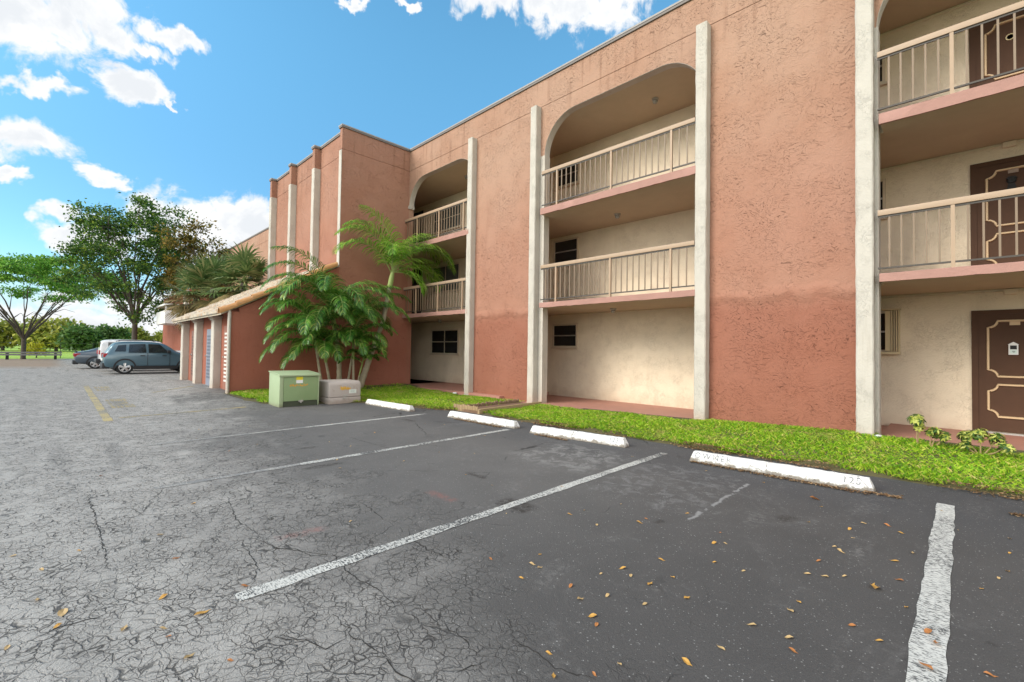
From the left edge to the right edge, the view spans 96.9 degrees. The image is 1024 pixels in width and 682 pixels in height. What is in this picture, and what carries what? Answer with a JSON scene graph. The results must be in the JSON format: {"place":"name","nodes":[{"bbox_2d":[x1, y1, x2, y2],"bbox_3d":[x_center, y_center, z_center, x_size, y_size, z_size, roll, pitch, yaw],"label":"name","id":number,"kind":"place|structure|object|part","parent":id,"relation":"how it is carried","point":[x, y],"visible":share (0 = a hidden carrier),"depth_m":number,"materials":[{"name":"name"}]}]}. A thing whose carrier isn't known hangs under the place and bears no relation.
{"place":"outdoors","nodes":[
{"label":"outdoors","id":0,"kind":"place"},
{"bbox_2d":[0,345,85,358],"bbox_3d":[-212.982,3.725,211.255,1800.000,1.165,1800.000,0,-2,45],"label":"field","id":1,"kind":"structure","parent":0,"point":[66,354],"depth_m":63.10,"materials":[{"name":"green plant"}]},
{"bbox_2d":[0,318,29,350],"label":"distant tree","id":2,"kind":"object","parent":1,"relation":"on","point":[7,330],"visible":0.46,"depth_m":97.88,"materials":[{"name":"green plant"}]},
{"bbox_2d":[20,339,50,357],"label":"yellow bush","id":3,"kind":"object","parent":1,"relation":"on","point":[41,345],"visible":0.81,"depth_m":49.51,"materials":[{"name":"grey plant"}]},
{"bbox_2d":[12,315,88,350],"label":"distant tree","id":4,"kind":"object","parent":1,"relation":"on","point":[45,332],"visible":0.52,"depth_m":95.87,"materials":[{"name":"green plant"}]},
{"bbox_2d":[8,342,93,357],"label":"wire fence","id":5,"kind":"object","parent":1,"relation":"on","point":[39,348],"visible":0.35,"depth_m":48.45,"materials":[{"name":"black metal"}]},
{"bbox_2d":[0,252,134,358],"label":"spreading tree","id":6,"kind":"object","parent":1,"relation":"on","point":[34,269],"visible":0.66,"depth_m":43.42,"materials":[{"name":"green plant"}]},
{"bbox_2d":[53,321,112,351],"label":"distant tree","id":7,"kind":"object","parent":1,"relation":"on","point":[83,336],"visible":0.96,"depth_m":88.73,"materials":[{"name":"green plant"}]},
{"bbox_2d":[93,321,137,339],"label":"distant tree","id":8,"kind":"object","parent":1,"relation":"on","point":[117,332],"visible":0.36,"depth_m":94.89,"materials":[{"name":"green plant"}]},
{"bbox_2d":[41,192,215,339],"bbox_3d":[-29.620,-5.101,35.496,10.031,14.037,10.158,0,-2,45],"label":"broadleaf tree","id":9,"kind":"object","parent":1,"relation":"on","point":[94,247],"visible":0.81,"depth_m":34.17,"materials":[{"name":"green plant"}]},
{"bbox_2d":[125,326,155,339],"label":"distant tree","id":10,"kind":"object","parent":1,"relation":"on","point":[142,334],"visible":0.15,"depth_m":115.63,"materials":[{"name":"green plant"}]},
{"bbox_2d":[151,328,162,342],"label":"distant tree","id":11,"kind":"object","parent":1,"relation":"on","point":[159,336],"visible":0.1,"depth_m":117.81,"materials":[{"name":"green plant"}]},
{"bbox_2d":[149,216,229,303],"bbox_3d":[-24.115,-3.714,34.305,6.174,11.373,5.778,0,-2,45],"label":"yellowing tree","id":12,"kind":"object","parent":1,"relation":"on","point":[169,275],"visible":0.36,"depth_m":33.51,"materials":[{"name":"green plant"}]},
{"bbox_2d":[155,261,224,331],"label":"fan palm","id":13,"kind":"object","parent":1,"relation":"on","point":[182,309],"visible":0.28,"depth_m":21.96,"materials":[{"name":"green plant"}]},
{"bbox_2d":[166,251,249,310],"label":"fan palm","id":14,"kind":"object","parent":1,"relation":"on","point":[203,270],"visible":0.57,"depth_m":20.60,"materials":[{"name":"green plant"}]},
{"bbox_2d":[206,242,267,303],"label":"fan palm","id":15,"kind":"object","parent":1,"relation":"on","point":[246,263],"visible":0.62,"depth_m":20.14,"materials":[{"name":"green plant"}]},
{"bbox_2d":[0,0,678,344],"label":"sky","id":16,"kind":"structure","parent":0,"point":[194,105],"materials":[{"name":"blue"}]},
{"bbox_2d":[462,402,523,413],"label":"path","id":17,"kind":"structure","parent":0,"point":[473,411],"depth_m":11.36,"materials":[{"name":"beige concrete"}]},
{"bbox_2d":[0,359,1023,681],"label":"parking lot","id":18,"kind":"structure","parent":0,"point":[62,445],"depth_m":3.24,"materials":[{"name":"grey asphalt"}]},
{"bbox_2d":[0,352,61,359],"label":"guard rail","id":19,"kind":"object","parent":18,"relation":"on","point":[55,354],"visible":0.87,"depth_m":43.09,"materials":[{"name":"grey metal"}]},
{"bbox_2d":[57,608,67,615],"bbox_3d":[-2.420,1.461,2.444,0.042,0.012,0.093,3,-3,-35],"label":"fallen leaf","id":20,"kind":"object","parent":18,"relation":"on","point":[61,612],"visible":1,"depth_m":2.45,"materials":[{"name":"beige plant"}]},
{"bbox_2d":[72,347,99,368],"bbox_3d":[-25.208,1.030,29.390,1.828,1.433,4.676,0,-2,45],"label":"dark sedan","id":21,"kind":"object","parent":18,"relation":"on","point":[86,357],"visible":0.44,"depth_m":27.60,"materials":[{"name":"metal"}]},
{"bbox_2d":[83,386,112,420],"bbox_3d":[-11.422,1.560,12.399,0.155,0.001,10.500,2,-2,-45],"label":"yellow line","id":22,"kind":"object","parent":18,"relation":"on","point":[103,412],"visible":1,"depth_m":10.89,"materials":[{"name":"paint"}]},
{"bbox_2d":[94,386,109,390],"bbox_3d":[-13.673,1.588,15.171,1.936,0.003,0.375,0,-2,45],"label":"yellow stencil","id":23,"kind":"object","parent":18,"relation":"on","point":[101,389],"visible":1,"depth_m":14.87,"materials":[{"name":"paint"}]},
{"bbox_2d":[105,398,135,407],"bbox_3d":[-9.899,1.558,11.450,2.300,0.004,0.427,0,-2,45],"label":"yellow stencil","id":24,"kind":"object","parent":18,"relation":"on","point":[113,406],"visible":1,"depth_m":11.34,"materials":[{"name":"paint"}]},
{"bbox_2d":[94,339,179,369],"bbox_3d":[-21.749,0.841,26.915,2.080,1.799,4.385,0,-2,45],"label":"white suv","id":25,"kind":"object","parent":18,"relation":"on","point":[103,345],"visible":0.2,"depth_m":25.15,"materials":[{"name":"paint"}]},
{"bbox_2d":[100,340,179,373],"bbox_3d":[-19.316,0.846,24.511,2.080,1.752,4.260,0,-2,45],"label":"teal suv","id":26,"kind":"object","parent":18,"relation":"on","point":[129,356],"visible":0.76,"depth_m":23.42,"materials":[{"name":"paint"}]},
{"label":"quarter window","id":27,"kind":"part","parent":26,"relation":"part of","materials":[{"name":"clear glass"}]},
{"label":"side window","id":28,"kind":"part","parent":26,"relation":"part of","materials":[{"name":"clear glass"}]},
{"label":"side window","id":29,"kind":"part","parent":26,"relation":"part of","materials":[{"name":"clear glass"}]},
{"bbox_2d":[118,407,243,417],"bbox_3d":[-7.149,1.563,10.033,0.135,0.012,2.369,0,-2,38],"label":"parking line","id":30,"kind":"object","parent":18,"relation":"on","point":[181,412],"visible":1,"depth_m":9.94,"materials":[{"name":"paint"}]},
{"bbox_2d":[156,289,208,349],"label":"distant apartment wing","id":31,"kind":"structure","parent":18,"relation":"on","point":[171,336],"depth_m":34.94,"materials":[{"name":"paint"}]},
{"bbox_2d":[194,610,208,614],"bbox_3d":[-1.682,1.474,2.470,0.039,0.010,0.087,-3,-3,36],"label":"fallen leaf","id":32,"kind":"object","parent":18,"relation":"on","point":[199,612],"visible":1,"depth_m":2.47,"materials":[{"name":"plant"}]},
{"bbox_2d":[143,427,306,445],"bbox_3d":[-4.562,1.549,7.465,0.115,0.001,2.353,0,-2,42],"label":"parking line","id":33,"kind":"object","parent":18,"relation":"on","point":[221,436],"visible":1,"depth_m":7.34,"materials":[{"name":"paint"}]},
{"bbox_2d":[153,463,300,488],"bbox_3d":[-3.140,1.517,5.139,0.114,0.001,1.451,0,-2,43],"label":"parking line","id":34,"kind":"object","parent":18,"relation":"on","point":[207,479],"visible":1,"depth_m":5.04,"materials":[{"name":"paint"}]},
{"bbox_2d":[171,262,338,395],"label":"storage shed","id":35,"kind":"structure","parent":18,"relation":"on","point":[222,347],"depth_m":14.05,"materials":[{"name":"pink paint"}]},
{"bbox_2d":[190,331,193,380],"bbox_3d":[-11.844,0.560,16.916,1.150,1.900,0.085,0,-2,45],"label":"door","id":36,"kind":"structure","parent":35,"relation":"in","point":[192,343],"depth_m":17.15,"materials":[{"name":"paint"}]},
{"bbox_2d":[205,329,210,385],"bbox_3d":[-10.051,0.546,15.138,1.300,1.900,0.085,0,-2,45],"label":"door","id":37,"kind":"structure","parent":35,"relation":"in","point":[208,349],"depth_m":15.36,"materials":[{"name":"paint"}]},
{"bbox_2d":[222,326,226,389],"bbox_3d":[-8.525,0.509,13.624,1.100,1.950,0.085,0,-2,45],"label":"door","id":38,"kind":"structure","parent":35,"relation":"in","point":[225,327],"depth_m":13.86,"materials":[{"name":"paint"}]},
{"bbox_2d":[269,370,320,407],"bbox_3d":[-5.578,1.202,11.637,0.815,0.861,1.000,0,-2,45],"label":"transformer box","id":39,"kind":"object","parent":18,"relation":"on","point":[289,388],"visible":1,"depth_m":11.36,"materials":[{"name":"green paint"}]},
{"bbox_2d":[27,437,591,681],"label":"asphalt crack","id":40,"kind":"object","parent":18,"relation":"on","point":[388,661],"visible":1,"depth_m":2.40,"materials":[{"name":"black asphalt"}]},
{"bbox_2d":[319,379,360,404],"bbox_3d":[-4.740,1.377,12.391,0.900,0.610,0.880,0,-2,45],"label":"utility box","id":41,"kind":"object","parent":18,"relation":"on","point":[337,391],"visible":0.85,"depth_m":12.07,"materials":[{"name":"grey plastic"}]},
{"bbox_2d":[307,414,421,426],"bbox_3d":[-2.869,1.616,9.320,0.114,0.001,2.672,0,-2,43],"label":"parking line","id":42,"kind":"object","parent":18,"relation":"on","point":[363,420],"visible":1,"depth_m":9.20,"materials":[{"name":"white paint"}]},
{"bbox_2d":[365,399,414,411],"bbox_3d":[-3.076,1.591,11.331,2.004,0.135,0.158,0,-2,42],"label":"wheel stop","id":43,"kind":"object","parent":18,"relation":"on","point":[397,406],"visible":1,"depth_m":11.17,"materials":[{"name":"white concrete"}]},
{"bbox_2d":[299,429,507,464],"bbox_3d":[-1.361,1.586,7.035,0.120,0.001,3.751,0,-2,43],"label":"parking line","id":44,"kind":"object","parent":18,"relation":"on","point":[315,461],"visible":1,"depth_m":6.64,"materials":[{"name":"white paint"}]},
{"bbox_2d":[234,453,666,600],"bbox_3d":[0.312,1.556,4.614,0.124,0.001,5.511,0,-2,44],"label":"parking line","id":45,"kind":"object","parent":18,"relation":"on","point":[269,586],"visible":1,"depth_m":3.44,"materials":[{"name":"white paint"}]},
{"bbox_2d":[448,411,519,428],"bbox_3d":[-0.623,1.579,9.215,2.000,0.136,0.158,0,-2,43],"label":"wheel stop","id":46,"kind":"object","parent":18,"relation":"on","point":[507,423],"visible":0.98,"depth_m":9.05,"materials":[{"name":"white concrete"}]},
{"bbox_2d":[529,425,628,447],"bbox_3d":[1.065,1.566,7.554,1.822,0.135,0.159,0,-2,39],"label":"wheel stop","id":47,"kind":"object","parent":18,"relation":"on","point":[587,437],"visible":0.99,"depth_m":7.43,"materials":[{"name":"white concrete"}]},
{"bbox_2d":[682,657,691,665],"bbox_3d":[0.821,1.503,2.129,0.029,0.010,0.064,-2,1,-28],"label":"fallen leaf","id":48,"kind":"object","parent":18,"relation":"on","point":[686,660],"visible":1,"depth_m":2.13,"materials":[{"name":"yellow plant"}]},
{"bbox_2d":[362,402,1023,516],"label":"lawn edge litter","id":49,"kind":"object","parent":18,"relation":"on","point":[846,488],"visible":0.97,"depth_m":5.77,"materials":[{"name":"brown plant"}]},
{"bbox_2d":[689,450,875,491],"bbox_3d":[3.177,1.552,5.543,1.974,0.135,0.159,0,-2,43],"label":"wheel stop","id":50,"kind":"object","parent":18,"relation":"on","point":[849,481],"visible":1,"depth_m":5.37,"materials":[{"name":"white concrete"}]},
{"bbox_2d":[906,503,954,681],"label":"parking line","id":51,"kind":"object","parent":18,"relation":"on","point":[933,608],"visible":1,"depth_m":2.62,"materials":[{"name":"white paint"}]},
{"bbox_2d":[917,659,932,669],"bbox_3d":[1.927,1.510,2.119,0.032,0.009,0.064,2,-2,-32],"label":"fallen leaf","id":52,"kind":"object","parent":51,"relation":"on","point":[928,665],"visible":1,"depth_m":2.12,"materials":[{"name":"brown plant"}]},
{"bbox_2d":[924,628,931,632],"bbox_3d":[2.179,1.520,2.382,0.068,0.010,0.031,0,-5,-23],"label":"fallen leaf","id":53,"kind":"object","parent":51,"relation":"on","point":[927,630],"visible":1,"depth_m":2.39,"materials":[{"name":"orange plant"}]},
{"bbox_2d":[220,0,1023,435],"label":"apartment building","id":54,"kind":"structure","parent":0,"point":[798,212],"depth_m":8.92,"materials":[{"name":"pink paint"}]},
{"bbox_2d":[412,268,421,313],"bbox_3d":[-4.805,-2.051,20.729,2.400,2.300,0.038,0,-2,45],"label":"stair doorway","id":55,"kind":"structure","parent":54,"relation":"in","point":[415,283],"depth_m":20.12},
{"bbox_2d":[413,211,423,243],"bbox_3d":[-4.768,-4.580,20.787,2.400,2.300,0.038,0,-2,45],"label":"stair doorway","id":56,"kind":"structure","parent":54,"relation":"in","point":[421,212],"depth_m":20.16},
{"bbox_2d":[429,329,458,354],"bbox_3d":[-2.779,0.051,18.602,1.910,1.040,0.095,0,-2,45],"label":"window","id":57,"kind":"structure","parent":54,"relation":"in","point":[443,342],"depth_m":18.58,"materials":[{"name":"glass"}]},
{"bbox_2d":[431,262,459,294],"bbox_3d":[-2.744,-2.548,18.665,1.900,1.140,0.095,0,-2,45],"label":"window","id":58,"kind":"structure","parent":54,"relation":"in","point":[448,274],"depth_m":18.55,"materials":[{"name":"glass"}]},
{"bbox_2d":[432,205,461,234],"bbox_3d":[-2.693,-5.047,18.707,1.940,1.040,0.095,0,-2,45],"label":"window","id":59,"kind":"structure","parent":54,"relation":"in","point":[460,206],"depth_m":18.64,"materials":[{"name":"glass"}]},
{"bbox_2d":[551,323,578,348],"bbox_3d":[1.646,-0.148,14.218,1.030,0.770,0.095,0,-2,45],"label":"window","id":60,"kind":"structure","parent":54,"relation":"in","point":[564,336],"depth_m":14.22,"materials":[{"name":"glass"}]},
{"bbox_2d":[553,237,578,262],"bbox_3d":[1.685,-2.802,14.278,1.030,0.800,0.095,0,-2,45],"label":"window","id":61,"kind":"structure","parent":54,"relation":"in","point":[566,249],"depth_m":14.28,"materials":[{"name":"glass"}]},
{"bbox_2d":[553,160,579,190],"bbox_3d":[1.721,-5.246,14.333,1.030,0.770,0.095,0,-2,45],"label":"window","id":62,"kind":"structure","parent":54,"relation":"in","point":[578,165],"depth_m":14.30,"materials":[{"name":"glass"}]},
{"bbox_2d":[880,46,886,86],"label":"window","id":63,"kind":"structure","parent":54,"relation":"in","point":[882,62],"depth_m":8.85,"materials":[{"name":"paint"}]},
{"bbox_2d":[880,178,887,219],"bbox_3d":[6.848,-2.747,9.152,1.120,0.790,0.095,0,-2,45],"label":"window","id":64,"kind":"structure","parent":54,"relation":"in","point":[882,181],"depth_m":8.80,"materials":[{"name":"glass"}]},
{"bbox_2d":[881,311,890,351],"bbox_3d":[6.813,-0.158,9.089,1.230,0.830,0.095,0,-2,45],"label":"window","id":65,"kind":"structure","parent":54,"relation":"in","point":[882,312],"depth_m":8.77,"materials":[{"name":"glass"}]},
{"bbox_2d":[969,10,1023,88],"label":"door","id":66,"kind":"structure","parent":54,"relation":"in","point":[1005,23],"depth_m":7.81,"materials":[{"name":"brown paint"}]},
{"bbox_2d":[970,155,1023,265],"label":"door","id":67,"kind":"structure","parent":54,"relation":"in","point":[1006,173],"depth_m":7.75,"materials":[{"name":"brown paint"}]},
{"bbox_2d":[971,309,1023,435],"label":"door","id":68,"kind":"structure","parent":54,"relation":"in","point":[997,336],"depth_m":7.68,"materials":[{"name":"brown paint"}]},
{"bbox_2d":[224,383,1023,498],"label":"lawn ground","id":69,"kind":"structure","parent":0,"point":[835,468],"depth_m":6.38,"materials":[{"name":"green plant"}]},
{"bbox_2d":[258,287,366,379],"bbox_3d":[-5.561,0.030,13.040,2.070,3.047,2.867,0,-2,45],"label":"areca palm","id":70,"kind":"object","parent":69,"relation":"on","point":[292,302],"visible":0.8,"depth_m":12.75,"materials":[{"name":"green plant"}]},
{"bbox_2d":[259,313,367,379],"bbox_3d":[-5.704,0.381,13.293,2.948,2.376,1.724,2,-2,-35],"label":"areca palm","id":71,"kind":"object","parent":69,"relation":"on","point":[320,336],"visible":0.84,"depth_m":12.90,"materials":[{"name":"green plant"}]},
{"bbox_2d":[260,245,395,378],"bbox_3d":[-5.165,-0.567,13.513,2.517,4.281,4.044,0,-2,45],"label":"areca palm","id":72,"kind":"object","parent":69,"relation":"on","point":[323,287],"visible":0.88,"depth_m":13.31,"materials":[{"name":"green plant"}]},
{"bbox_2d":[309,312,397,379],"bbox_3d":[-4.669,0.352,14.030,1.793,2.471,2.766,0,-2,36],"label":"areca palm","id":73,"kind":"object","parent":69,"relation":"on","point":[364,327],"visible":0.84,"depth_m":13.92,"materials":[{"name":"green plant"}]},
{"bbox_2d":[309,285,411,378],"bbox_3d":[-4.692,-0.138,14.665,2.195,3.477,3.528,0,-2,45],"label":"areca palm","id":74,"kind":"object","parent":69,"relation":"on","point":[377,306],"visible":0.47,"depth_m":14.85,"materials":[{"name":"green plant"}]},
{"bbox_2d":[337,344,388,380],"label":"areca palm","id":75,"kind":"object","parent":69,"relation":"on","point":[369,356],"visible":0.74,"depth_m":14.51,"materials":[{"name":"green plant"}]},
{"bbox_2d":[331,204,455,387],"bbox_3d":[-3.669,-1.377,15.241,2.300,6.060,4.649,0,-2,45],"label":"areca palm","id":76,"kind":"object","parent":69,"relation":"on","point":[394,257],"visible":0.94,"depth_m":15.27,"materials":[{"name":"green plant"}]},
{"bbox_2d":[454,399,518,410],"bbox_3d":[-0.388,1.631,11.515,0.824,0.200,2.134,0,-2,45],"label":"log edging","id":77,"kind":"object","parent":69,"relation":"on","point":[469,406],"visible":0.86,"depth_m":11.37,"materials":[{"name":"brown wood"}]},
{"bbox_2d":[478,402,541,413],"bbox_3d":[-0.005,1.634,11.170,0.060,0.140,2.170,0,-2,45],"label":"timber edging","id":78,"kind":"object","parent":69,"relation":"on","point":[505,407],"visible":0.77,"depth_m":11.05,"materials":[{"name":"brown wood"}]},
{"bbox_2d":[906,414,926,444],"bbox_3d":[5.783,1.275,6.500,0.236,0.469,0.221,0,-2,45],"label":"variegated shrub","id":79,"kind":"object","parent":69,"relation":"on","point":[917,421],"visible":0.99,"depth_m":6.46,"materials":[{"name":"yellow plant"}]},
{"bbox_2d":[924,426,950,446],"bbox_3d":[5.923,1.353,6.320,0.297,0.322,0.203,0,-2,45],"label":"variegated shrub","id":80,"kind":"object","parent":69,"relation":"on","point":[935,433],"visible":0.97,"depth_m":6.30,"materials":[{"name":"green plant"}]},
{"bbox_2d":[956,428,1017,454],"bbox_3d":[6.191,1.330,5.939,0.314,0.375,0.578,2,-2,-34],"label":"variegated shrub","id":81,"kind":"object","parent":69,"relation":"on","point":[966,437],"visible":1,"depth_m":5.94,"materials":[{"name":"green plant"}]},
{"bbox_2d":[410,379,1023,450],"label":"walkway","id":82,"kind":"structure","parent":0,"point":[909,431],"depth_m":11.22,"materials":[{"name":"pink paint"}]}
]}

